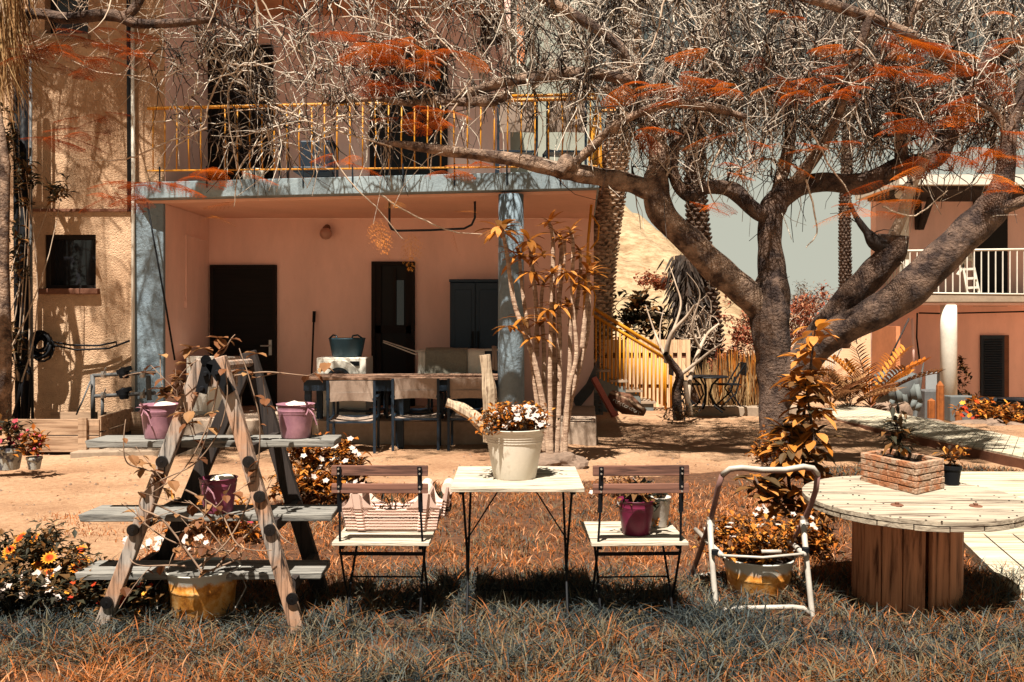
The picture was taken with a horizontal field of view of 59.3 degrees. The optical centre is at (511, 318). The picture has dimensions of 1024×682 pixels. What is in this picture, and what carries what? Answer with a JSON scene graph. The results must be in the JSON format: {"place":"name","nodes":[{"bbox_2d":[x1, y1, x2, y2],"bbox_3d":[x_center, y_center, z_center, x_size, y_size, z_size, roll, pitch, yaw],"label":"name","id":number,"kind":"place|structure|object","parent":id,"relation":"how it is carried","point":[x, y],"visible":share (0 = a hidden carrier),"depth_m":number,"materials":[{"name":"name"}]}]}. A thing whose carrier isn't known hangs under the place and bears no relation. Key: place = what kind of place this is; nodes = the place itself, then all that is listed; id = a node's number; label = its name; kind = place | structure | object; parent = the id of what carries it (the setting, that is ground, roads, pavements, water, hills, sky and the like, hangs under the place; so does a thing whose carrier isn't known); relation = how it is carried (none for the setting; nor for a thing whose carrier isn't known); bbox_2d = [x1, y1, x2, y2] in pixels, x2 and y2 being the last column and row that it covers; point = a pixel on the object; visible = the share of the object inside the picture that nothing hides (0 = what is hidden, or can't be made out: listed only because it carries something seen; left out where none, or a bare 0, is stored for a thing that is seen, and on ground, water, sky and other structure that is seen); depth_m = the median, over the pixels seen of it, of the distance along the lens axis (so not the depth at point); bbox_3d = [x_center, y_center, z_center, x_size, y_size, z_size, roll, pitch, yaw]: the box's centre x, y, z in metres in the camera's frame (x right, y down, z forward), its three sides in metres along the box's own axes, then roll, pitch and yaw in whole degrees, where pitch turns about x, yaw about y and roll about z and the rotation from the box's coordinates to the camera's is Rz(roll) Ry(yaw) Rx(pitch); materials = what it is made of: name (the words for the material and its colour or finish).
{"place":"outdoors","nodes":[
{"label":"outdoors","id":0,"kind":"place"},
{"bbox_2d":[0,0,63,135],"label":"palm frond","id":1,"kind":"object","parent":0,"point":[14,15],"visible":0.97,"depth_m":8.17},
{"bbox_2d":[70,447,224,458],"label":"pavement","id":2,"kind":"structure","parent":0,"point":[111,452],"depth_m":9.57,"materials":[{"name":"concrete"}]},
{"bbox_2d":[187,356,241,414],"bbox_3d":[-3.788,0.836,11.440,0.543,0.732,0.520,0,0,0],"label":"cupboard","id":3,"kind":"object","parent":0,"point":[201,407],"visible":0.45,"depth_m":11.18,"materials":[{"name":"white wood"}]},
{"bbox_2d":[449,279,497,407],"bbox_3d":[-0.358,0.339,12.139,0.954,1.722,0.502,0,0,0],"label":"door frame","id":4,"kind":"object","parent":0,"point":[473,313],"visible":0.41,"depth_m":11.91,"materials":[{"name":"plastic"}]},
{"bbox_2d":[0,333,1023,681],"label":"ground","id":5,"kind":"structure","parent":0,"point":[706,445],"depth_m":6.98,"materials":[{"name":"soil"}]},
{"bbox_2d":[0,106,11,430],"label":"thin tree","id":6,"kind":"object","parent":5,"relation":"on","point":[5,354],"visible":0.86,"depth_m":9.84,"materials":[{"name":"brown plant"}]},
{"bbox_2d":[0,59,33,435],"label":"utility pipes","id":7,"kind":"object","parent":5,"relation":"on","point":[24,390],"visible":0.45,"depth_m":10.47,"materials":[{"name":"black metal"}]},
{"bbox_2d":[0,102,79,390],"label":"creeper","id":8,"kind":"object","parent":7,"relation":"attached to","point":[53,188],"visible":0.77,"depth_m":10.31,"materials":[{"name":"brown plant"}]},
{"bbox_2d":[0,410,40,470],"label":"plant pot","id":9,"kind":"object","parent":5,"relation":"on","point":[9,460],"visible":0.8,"depth_m":8.05,"materials":[{"name":"metal"}]},
{"bbox_2d":[13,423,50,469],"bbox_3d":[-4.251,1.135,7.999,0.280,0.416,0.305,0,0,17],"label":"plant pot","id":10,"kind":"object","parent":5,"relation":"on","point":[34,462],"visible":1,"depth_m":7.96,"materials":[{"name":"metal"}]},
{"bbox_2d":[7,407,143,455],"bbox_3d":[-4.817,1.288,10.159,1.237,0.463,1.056,0,0,0],"label":"garden bed","id":11,"kind":"object","parent":5,"relation":"on","point":[70,432],"visible":0.65,"depth_m":9.67,"materials":[{"name":"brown wood"}]},
{"bbox_2d":[0,519,178,627],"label":"flower clump","id":12,"kind":"object","parent":5,"relation":"on","point":[42,557],"visible":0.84,"depth_m":4.03,"materials":[{"name":"orange plant"}]},
{"bbox_2d":[0,0,239,100],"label":"tree","id":13,"kind":"object","parent":5,"relation":"on","point":[126,18],"visible":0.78,"depth_m":8.57,"materials":[{"name":"brown plant"}]},
{"bbox_2d":[122,490,261,550],"bbox_3d":[-1.841,1.178,5.387,0.797,0.365,1.005,0,0,0],"label":"flower clump","id":14,"kind":"object","parent":5,"relation":"on","point":[200,536],"visible":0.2,"depth_m":5.27,"materials":[{"name":"white plant"}]},
{"bbox_2d":[155,557,246,621],"bbox_3d":[-1.377,1.201,3.973,0.349,0.202,0.325,0,0,-37],"label":"enamel pot","id":15,"kind":"object","parent":5,"relation":"on","point":[205,594],"visible":0.74,"depth_m":3.86,"materials":[{"name":"metal"}]},
{"bbox_2d":[75,350,341,632],"bbox_3d":[-1.337,0.756,4.010,1.124,1.212,0.584,0,0,0],"label":"ladder shelf","id":16,"kind":"object","parent":5,"relation":"on","point":[289,576],"visible":0.97,"depth_m":3.91,"materials":[{"name":"brown wood"}]},
{"bbox_2d":[139,402,177,438],"bbox_3d":[-1.576,0.458,4.020,0.173,0.150,0.171,0,0,0],"label":"bucket","id":17,"kind":"object","parent":16,"relation":"on","point":[160,419],"visible":0.78,"depth_m":3.96,"materials":[{"name":"purple paint"}]},
{"bbox_2d":[198,474,237,513],"bbox_3d":[-1.294,0.775,3.960,0.169,0.150,0.167,0,0,0],"label":"bucket","id":18,"kind":"object","parent":16,"relation":"on","point":[220,487],"visible":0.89,"depth_m":3.90,"materials":[{"name":"purple paint"}]},
{"bbox_2d":[119,334,333,608],"bbox_3d":[-1.188,0.625,3.744,0.905,1.115,0.357,0,0,0],"label":"vine","id":19,"kind":"object","parent":16,"relation":"on","point":[166,392],"visible":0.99,"depth_m":3.74,"materials":[{"name":"brown plant"}]},
{"bbox_2d":[276,402,314,438],"bbox_3d":[-0.967,0.456,4.020,0.173,0.150,0.171,0,0,0],"label":"bucket","id":20,"kind":"object","parent":16,"relation":"on","point":[295,421],"visible":0.89,"depth_m":3.96,"materials":[{"name":"purple paint"}]},
{"bbox_2d":[0,0,615,445],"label":"house","id":21,"kind":"structure","parent":5,"relation":"on","point":[270,272],"depth_m":11.39,"materials":[{"name":"orange paint"}]},
{"bbox_2d":[26,0,90,40],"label":"window","id":22,"kind":"structure","parent":21,"relation":"in","point":[62,7],"depth_m":10.97,"materials":[{"name":"black glass"}]},
{"bbox_2d":[38,235,99,293],"bbox_3d":[-5.323,-0.651,10.865,0.717,0.720,0.210,0,0,0],"label":"window","id":23,"kind":"structure","parent":21,"relation":"in","point":[71,263],"depth_m":10.95,"materials":[{"name":"black glass"}]},
{"bbox_2d":[29,330,129,361],"bbox_3d":[-5.161,0.328,10.648,1.200,0.377,0.151,0,0,-4],"label":"cable reel","id":24,"kind":"object","parent":21,"relation":"attached to","point":[46,339],"visible":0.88,"depth_m":10.62,"materials":[{"name":"black metal"}]},
{"bbox_2d":[75,366,155,418],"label":"water meters","id":25,"kind":"object","parent":21,"relation":"attached to","point":[123,393],"visible":0.92,"depth_m":10.52,"materials":[{"name":"black metal"}]},
{"bbox_2d":[146,202,175,359],"bbox_3d":[-4.139,-0.437,10.600,0.348,1.867,0.023,0,0,0],"label":"cane","id":26,"kind":"object","parent":21,"relation":"attached to","point":[161,284],"visible":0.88,"depth_m":10.59,"materials":[{"name":"black metal"}]},
{"bbox_2d":[208,45,272,180],"bbox_3d":[-3.734,-2.684,12.367,0.884,2.148,0.060,0,0,0],"label":"door","id":27,"kind":"structure","parent":21,"relation":"in","point":[215,99],"depth_m":12.36,"materials":[{"name":"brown wood"}]},
{"bbox_2d":[210,265,276,405],"bbox_3d":[-3.694,0.232,12.343,0.909,1.936,0.107,0,0,0],"label":"door","id":28,"kind":"structure","parent":21,"relation":"in","point":[243,298],"depth_m":12.36,"materials":[{"name":"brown wood"}]},
{"bbox_2d":[278,139,338,178],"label":"lounge chair","id":29,"kind":"object","parent":21,"relation":"on","point":[320,173],"visible":0.62,"depth_m":11.60,"materials":[{"name":"blue metal"}]},
{"bbox_2d":[317,356,372,416],"bbox_3d":[-2.090,0.842,11.242,0.607,0.723,0.615,0,0,0],"label":"washing machine","id":30,"kind":"object","parent":21,"relation":"on","point":[353,365],"visible":0.49,"depth_m":11.00,"materials":[{"name":"white metal"}]},
{"bbox_2d":[328,334,365,356],"bbox_3d":[-2.063,0.337,11.250,0.464,0.286,0.464,0,0,0],"label":"tub","id":31,"kind":"object","parent":30,"relation":"on","point":[347,347],"visible":1,"depth_m":11.08,"materials":[{"name":"teal plastic"}]},
{"bbox_2d":[371,261,414,405],"bbox_3d":[-1.635,0.209,12.367,0.594,1.982,0.060,0,0,0],"label":"door","id":32,"kind":"structure","parent":21,"relation":"in","point":[392,284],"depth_m":12.36,"materials":[{"name":"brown wood"}]},
{"bbox_2d":[370,46,447,175],"bbox_3d":[-1.420,-2.673,12.367,1.067,2.125,0.060,0,0,0],"label":"door","id":33,"kind":"structure","parent":21,"relation":"in","point":[420,157],"depth_m":12.37,"materials":[{"name":"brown wood"}]},
{"bbox_2d":[388,201,475,231],"bbox_3d":[-0.942,-1.217,10.600,1.036,0.392,0.028,0,0,0],"label":"hanging bar","id":34,"kind":"object","parent":21,"relation":"hanging from","point":[409,230],"visible":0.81,"depth_m":10.59,"materials":[{"name":"black metal"}]},
{"bbox_2d":[383,340,497,407],"bbox_3d":[-0.878,0.744,11.350,1.573,0.927,0.519,0,0,0],"label":"drying rack","id":35,"kind":"object","parent":21,"relation":"on","point":[417,351],"visible":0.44,"depth_m":11.32,"materials":[{"name":"white paint"}]},
{"bbox_2d":[425,347,467,373],"bbox_3d":[-0.809,0.568,11.118,0.522,0.416,0.163,0,0,0],"label":"towel","id":36,"kind":"object","parent":35,"relation":"hanging from","point":[443,360],"visible":0.77,"depth_m":11.05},
{"bbox_2d":[467,348,484,373],"bbox_3d":[-0.443,0.542,11.129,0.225,0.336,0.163,0,0,0],"label":"cloth","id":37,"kind":"object","parent":35,"relation":"hanging from","point":[473,362],"visible":0.78,"depth_m":11.06,"materials":[{"name":"fabric"}]},
{"bbox_2d":[478,16,501,48],"bbox_3d":[-0.289,-3.944,12.369,0.353,0.453,0.057,0,0,0],"label":"window","id":38,"kind":"structure","parent":21,"relation":"in","point":[490,41],"depth_m":12.38,"materials":[{"name":"black glass"}]},
{"bbox_2d":[495,101,537,172],"bbox_3d":[0.050,-2.110,10.909,0.488,1.001,0.482,0,0,-4],"label":"balcony chair","id":39,"kind":"object","parent":21,"relation":"on","point":[503,121],"visible":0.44,"depth_m":10.70,"materials":[{"name":"white metal"}]},
{"bbox_2d":[542,100,586,164],"bbox_3d":[0.634,-2.110,10.909,0.488,1.001,0.482,0,0,-4],"label":"balcony chair","id":40,"kind":"object","parent":21,"relation":"on","point":[558,152],"visible":0.41,"depth_m":10.70,"materials":[{"name":"white metal"}]},
{"bbox_2d":[574,355,599,405],"bbox_3d":[1.026,0.867,12.317,0.420,0.776,0.051,0,0,28],"label":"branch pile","id":41,"kind":"object","parent":21,"relation":"on","point":[583,394],"visible":0.82,"depth_m":12.30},
{"bbox_2d":[262,432,374,504],"bbox_3d":[-1.402,1.100,6.623,0.826,0.558,0.960,0,0,0],"label":"flower bush","id":42,"kind":"object","parent":5,"relation":"on","point":[305,474],"visible":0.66,"depth_m":6.47,"materials":[{"name":"orange plant"}]},
{"bbox_2d":[326,381,380,453],"bbox_3d":[-1.754,1.092,9.964,0.545,0.831,0.491,0,0,-3],"label":"garden chair","id":43,"kind":"object","parent":5,"relation":"on","point":[350,391],"visible":0.97,"depth_m":9.76,"materials":[{"name":"fabric"}]},
{"bbox_2d":[331,465,438,627],"bbox_3d":[-0.549,1.013,3.948,0.410,0.800,0.440,0,0,1],"label":"folding chair","id":44,"kind":"object","parent":5,"relation":"on","point":[422,539],"visible":0.81,"depth_m":3.77,"materials":[{"name":"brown wood"}]},
{"bbox_2d":[341,482,444,530],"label":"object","id":45,"kind":"object","parent":44,"relation":"on","point":[364,511],"visible":0.98,"depth_m":3.95,"materials":[{"name":"beige fabric"}]},
{"bbox_2d":[422,478,455,516],"bbox_3d":[-0.343,0.836,4.228,0.191,0.168,0.207,0,0,0],"label":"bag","id":46,"kind":"object","parent":44,"relation":"on","point":[446,497],"visible":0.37,"depth_m":4.16,"materials":[{"name":"white plastic"}]},
{"bbox_2d":[304,374,497,448],"bbox_3d":[-1.261,1.084,10.486,2.216,0.834,0.772,0,0,0],"label":"dining table","id":47,"kind":"object","parent":5,"relation":"on","point":[313,382],"visible":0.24,"depth_m":10.15,"materials":[{"name":"brown wood"}]},
{"bbox_2d":[391,378,441,450],"bbox_3d":[-1.075,1.080,10.165,0.545,0.831,0.491,0,0,-2],"label":"garden chair","id":48,"kind":"object","parent":5,"relation":"on","point":[402,388],"visible":0.94,"depth_m":9.96,"materials":[{"name":"fabric"}]},
{"bbox_2d":[445,398,488,434],"bbox_3d":[-0.381,0.927,8.300,0.473,0.380,0.113,0,0,0],"label":"log","id":49,"kind":"object","parent":5,"relation":"on","point":[463,409],"visible":0.73,"depth_m":8.26,"materials":[{"name":"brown wood"}]},
{"bbox_2d":[446,378,494,450],"bbox_3d":[-0.447,1.080,10.165,0.545,0.831,0.491,0,0,1],"label":"garden chair","id":50,"kind":"object","parent":5,"relation":"on","point":[457,388],"visible":0.56,"depth_m":9.96,"materials":[{"name":"fabric"}]},
{"bbox_2d":[479,354,497,442],"bbox_3d":[-0.212,0.755,8.504,0.176,0.835,0.164,0,0,39],"label":"log","id":51,"kind":"object","parent":5,"relation":"on","point":[489,392],"visible":0.65,"depth_m":8.45,"materials":[{"name":"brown wood"}]},
{"bbox_2d":[3,427,1008,670],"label":"fallen leaves","id":52,"kind":"object","parent":5,"relation":"on","point":[792,649],"visible":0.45,"depth_m":3.96,"materials":[{"name":"brown plant"}]},
{"bbox_2d":[0,0,1023,462],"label":"flame tree","id":53,"kind":"object","parent":5,"relation":"on","point":[842,78],"visible":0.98,"depth_m":8.81,"materials":[{"name":"brown plant"}]},
{"bbox_2d":[0,552,1023,681],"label":"grass","id":54,"kind":"structure","parent":5,"relation":"on","point":[483,638],"depth_m":3.63,"materials":[{"name":"plant"}]},
{"bbox_2d":[450,466,584,628],"bbox_3d":[0.022,1.055,3.967,0.552,0.715,0.554,0,0,0],"label":"folding table","id":55,"kind":"object","parent":5,"relation":"on","point":[471,479],"visible":0.88,"depth_m":3.89,"materials":[{"name":"white wood"}]},
{"bbox_2d":[468,398,559,480],"bbox_3d":[0.010,0.528,3.951,0.402,0.340,0.349,0,0,0],"label":"flower pot","id":56,"kind":"object","parent":55,"relation":"on","point":[514,442],"visible":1,"depth_m":3.86,"materials":[{"name":"beige plastic"}]},
{"bbox_2d":[474,210,609,453],"bbox_3d":[0.303,0.156,8.839,1.386,2.473,0.689,0,0,0],"label":"dracaena","id":57,"kind":"object","parent":5,"relation":"on","point":[551,443],"visible":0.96,"depth_m":8.85,"materials":[{"name":"plant"}]},
{"bbox_2d":[540,452,588,469],"bbox_3d":[0.471,1.385,8.710,0.548,0.200,0.331,0,0,0],"label":"rock","id":58,"kind":"object","parent":5,"relation":"on","point":[571,459],"visible":0.52,"depth_m":8.60,"materials":[{"name":"stone"}]},
{"bbox_2d":[137,477,994,588],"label":"grass","id":59,"kind":"structure","parent":5,"relation":"on","point":[507,528],"depth_m":5.40,"materials":[{"name":"plant"}]},
{"bbox_2d":[591,377,618,417],"bbox_3d":[1.246,1.058,12.094,0.440,0.549,0.122,0,0,37],"label":"board","id":60,"kind":"object","parent":5,"relation":"on","point":[604,397],"visible":1,"depth_m":12.06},
{"bbox_2d":[594,0,641,367],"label":"palm tree","id":61,"kind":"object","parent":5,"relation":"on","point":[609,211],"visible":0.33,"depth_m":14.98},
{"bbox_2d":[608,390,646,415],"bbox_3d":[1.553,1.149,12.184,0.538,0.332,0.325,0,0,11],"label":"sack","id":62,"kind":"object","parent":5,"relation":"on","point":[625,403],"visible":1,"depth_m":12.10,"materials":[{"name":"brown"}]},
{"bbox_2d":[594,307,671,411],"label":"staircase","id":63,"kind":"structure","parent":5,"relation":"on","point":[608,384],"depth_m":14.29,"materials":[{"name":"wood"}]},
{"bbox_2d":[581,465,688,624],"bbox_3d":[0.532,1.013,3.948,0.410,0.800,0.440,0,0,-2],"label":"folding chair","id":64,"kind":"object","parent":5,"relation":"on","point":[599,533],"visible":0.94,"depth_m":3.77,"materials":[{"name":"white wood"}]},
{"bbox_2d":[607,476,670,535],"bbox_3d":[0.547,0.799,3.909,0.275,0.280,0.223,0,0,0],"label":"potted plant","id":65,"kind":"object","parent":64,"relation":"on","point":[636,511],"visible":0.83,"depth_m":3.88,"materials":[{"name":"plastic"}]},
{"bbox_2d":[651,494,671,527],"bbox_3d":[0.669,0.843,4.059,0.121,0.192,0.138,0,0,0],"label":"plant pot","id":66,"kind":"object","parent":64,"relation":"on","point":[660,516],"visible":0.56,"depth_m":4.02,"materials":[{"name":"metal"}]},
{"bbox_2d":[612,287,670,339],"bbox_3d":[2.202,-0.018,15.460,1.148,1.070,0.991,0,0,0],"label":"shrub","id":67,"kind":"object","parent":5,"relation":"on","point":[632,316],"visible":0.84,"depth_m":15.40,"materials":[{"name":"black plant"}]},
{"bbox_2d":[601,340,689,406],"bbox_3d":[2.211,0.937,14.980,1.522,1.167,0.060,0,0,0],"label":"fence","id":68,"kind":"object","parent":5,"relation":"on","point":[680,351],"visible":0.38,"depth_m":14.95,"materials":[{"name":"yellow wood"}]},
{"bbox_2d":[645,267,721,420],"bbox_3d":[2.493,0.344,12.577,1.097,2.177,0.767,0,0,-6],"label":"bare tree","id":69,"kind":"object","parent":5,"relation":"on","point":[679,382],"visible":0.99,"depth_m":12.48,"materials":[{"name":"white plant"}]},
{"bbox_2d":[656,253,715,403],"bbox_3d":[3.092,0.207,15.676,1.174,2.747,1.297,0,0,0],"label":"hairy palm","id":70,"kind":"object","parent":5,"relation":"on","point":[681,265],"visible":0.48,"depth_m":15.54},
{"bbox_2d":[683,0,726,402],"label":"palm tree","id":71,"kind":"object","parent":5,"relation":"on","point":[704,229],"visible":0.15,"depth_m":15.83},
{"bbox_2d":[686,375,727,412],"bbox_3d":[2.864,1.106,13.200,0.620,0.524,0.620,0,0,0],"label":"iron table","id":72,"kind":"object","parent":5,"relation":"on","point":[716,377],"visible":0.91,"depth_m":13.13,"materials":[{"name":"black metal"}]},
{"bbox_2d":[683,349,758,406],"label":"reeds","id":73,"kind":"object","parent":5,"relation":"on","point":[748,392],"visible":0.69,"depth_m":13.84,"materials":[{"name":"yellow plant"}]},
{"bbox_2d":[715,362,746,406],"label":"iron chair","id":74,"kind":"object","parent":5,"relation":"on","point":[743,368],"visible":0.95,"depth_m":13.20,"materials":[{"name":"black metal"}]},
{"bbox_2d":[684,405,805,416],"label":"kerb","id":75,"kind":"structure","parent":5,"relation":"on","point":[736,410],"depth_m":13.50,"materials":[{"name":"concrete"}]},
{"bbox_2d":[689,504,811,604],"bbox_3d":[1.158,1.128,4.332,0.556,0.444,0.463,0,0,0],"label":"enamel pot","id":76,"kind":"object","parent":5,"relation":"on","point":[770,576],"visible":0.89,"depth_m":4.23,"materials":[{"name":"metal"}]},
{"bbox_2d":[691,464,820,615],"bbox_3d":[1.134,1.004,4.263,0.487,0.731,0.657,0,0,0],"label":"tubular chair","id":77,"kind":"object","parent":5,"relation":"on","point":[707,537],"visible":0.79,"depth_m":4.03,"materials":[{"name":"metal"}]},
{"bbox_2d":[744,425,786,466],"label":"ground plant","id":78,"kind":"object","parent":5,"relation":"on","point":[762,449],"visible":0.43,"depth_m":8.68,"materials":[{"name":"orange plant"}]},
{"bbox_2d":[706,280,832,372],"bbox_3d":[4.508,0.311,16.227,4.759,2.148,2.195,0,0,-41],"label":"shrub","id":79,"kind":"object","parent":5,"relation":"on","point":[740,333],"visible":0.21,"depth_m":15.93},
{"bbox_2d":[732,319,844,541],"bbox_3d":[1.573,0.708,5.189,0.657,1.413,0.602,0,0,0],"label":"sapling","id":80,"kind":"object","parent":5,"relation":"on","point":[800,438],"visible":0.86,"depth_m":5.12,"materials":[{"name":"orange plant"}]},
{"bbox_2d":[742,500,845,562],"bbox_3d":[1.556,1.203,5.035,0.684,0.422,0.744,0,0,0],"label":"flower clump","id":81,"kind":"object","parent":5,"relation":"on","point":[821,541],"visible":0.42,"depth_m":4.93,"materials":[{"name":"orange plant"}]},
{"bbox_2d":[770,0,941,348],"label":"palm tree","id":82,"kind":"object","parent":5,"relation":"on","point":[844,251],"visible":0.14,"depth_m":23.88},
{"bbox_2d":[815,342,944,405],"bbox_3d":[6.347,0.981,16.129,1.736,1.153,2.313,0,0,-34],"label":"cycad","id":83,"kind":"object","parent":5,"relation":"on","point":[892,379],"visible":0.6,"depth_m":15.84,"materials":[{"name":"orange plant"}]},
{"bbox_2d":[872,369,922,411],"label":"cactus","id":84,"kind":"object","parent":5,"relation":"on","point":[910,393],"visible":0.49,"depth_m":17.09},
{"bbox_2d":[802,475,1023,621],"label":"spool table","id":85,"kind":"object","parent":5,"relation":"on","point":[904,543],"visible":0.81,"depth_m":4.00,"materials":[{"name":"brown wood"}]},
{"bbox_2d":[861,448,944,493],"bbox_3d":[1.929,0.751,4.452,0.253,0.146,0.448,0,0,-20],"label":"brick planter","id":86,"kind":"object","parent":85,"relation":"on","point":[914,473],"visible":0.97,"depth_m":4.33,"materials":[{"name":"brick"}]},
{"bbox_2d":[875,402,928,458],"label":"croton plant","id":87,"kind":"object","parent":86,"relation":"in","point":[897,438],"visible":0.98,"depth_m":4.44,"materials":[{"name":"brown plant"}]},
{"bbox_2d":[932,442,970,485],"bbox_3d":[2.182,0.719,4.464,0.182,0.218,0.145,0,0,28],"label":"plant pot","id":88,"kind":"object","parent":85,"relation":"on","point":[952,473],"visible":0.88,"depth_m":4.43,"materials":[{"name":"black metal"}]},
{"bbox_2d":[823,417,1023,468],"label":"path edge","id":89,"kind":"object","parent":5,"relation":"on","point":[1004,460],"visible":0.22,"depth_m":9.46,"materials":[{"name":"brown paint"}]},
{"bbox_2d":[825,174,1023,422],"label":"house","id":90,"kind":"structure","parent":5,"relation":"on","point":[947,322],"depth_m":20.55,"materials":[{"name":"orange paint"}]},
{"bbox_2d":[973,201,1007,292],"bbox_3d":[10.949,-1.689,20.570,0.774,2.818,0.040,0,0,0],"label":"balcony door","id":91,"kind":"structure","parent":90,"relation":"in","point":[999,238],"depth_m":20.55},
{"bbox_2d":[980,335,1008,396],"bbox_3d":[11.049,1.403,20.547,0.654,2.035,0.090,0,0,0],"label":"door","id":92,"kind":"structure","parent":90,"relation":"in","point":[994,349],"depth_m":20.54,"materials":[{"name":"wood"}]},
{"bbox_2d":[918,372,939,418],"bbox_3d":[9.003,1.711,19.175,0.641,1.118,0.550,0,0,0],"label":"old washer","id":93,"kind":"object","parent":5,"relation":"on","point":[928,392],"visible":0.34,"depth_m":19.05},
{"bbox_2d":[936,381,943,420],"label":"cactus","id":94,"kind":"object","parent":5,"relation":"on","point":[939,400],"visible":0.98,"depth_m":16.45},
{"bbox_2d":[944,395,972,421],"bbox_3d":[9.027,1.816,18.150,0.491,0.513,0.300,0,0,0],"label":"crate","id":95,"kind":"object","parent":5,"relation":"on","point":[954,400],"visible":0.58,"depth_m":18.01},
{"bbox_2d":[957,355,974,395],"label":"shrub","id":96,"kind":"object","parent":5,"relation":"on","point":[961,365],"visible":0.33,"depth_m":19.63,"materials":[{"name":"brown plant"}]},
{"bbox_2d":[942,472,1023,609],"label":"deck","id":97,"kind":"structure","parent":5,"relation":"on","point":[996,546],"depth_m":5.10,"materials":[{"name":"white wood"}]},
{"bbox_2d":[948,391,1023,423],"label":"rockery plant","id":98,"kind":"object","parent":5,"relation":"on","point":[1010,413],"visible":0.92,"depth_m":14.13,"materials":[{"name":"orange plant"}]},
{"bbox_2d":[34,505,1015,642],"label":"grass","id":99,"kind":"structure","parent":0,"point":[89,531],"depth_m":5.61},
{"bbox_2d":[675,288,723,359],"bbox_3d":[3.178,0.101,15.301,0.855,1.235,0.700,0,0,23],"label":"shrub","id":100,"kind":"object","parent":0,"point":[700,332],"visible":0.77,"depth_m":15.23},
{"bbox_2d":[612,206,799,335],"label":"hill","id":101,"kind":"structure","parent":0,"point":[648,246],"depth_m":147.05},
{"bbox_2d":[633,267,670,292],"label":"shrub","id":102,"kind":"object","parent":101,"relation":"on","point":[654,281],"visible":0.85,"depth_m":119.66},
{"bbox_2d":[594,0,1023,316],"label":"sky","id":103,"kind":"structure","parent":0,"point":[818,262],"materials":[{"name":"grey"}]},
{"bbox_2d":[807,404,1023,458],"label":"path","id":104,"kind":"structure","parent":0,"point":[991,441],"depth_m":10.85,"materials":[{"name":"beige concrete"}]},
{"bbox_2d":[814,365,875,402],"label":"fern","id":105,"kind":"object","parent":104,"relation":"on","point":[844,390],"visible":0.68,"depth_m":14.47,"materials":[{"name":"brown plant"}]},
{"bbox_2d":[820,369,904,404],"bbox_3d":[5.574,1.171,15.010,1.623,0.668,1.777,0,0,0],"label":"cycad","id":106,"kind":"object","parent":104,"relation":"on","point":[876,391],"visible":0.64,"depth_m":14.84,"materials":[{"name":"brown plant"}]},
{"bbox_2d":[807,461,1023,476],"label":"grass","id":107,"kind":"structure","parent":0,"point":[855,471],"depth_m":8.36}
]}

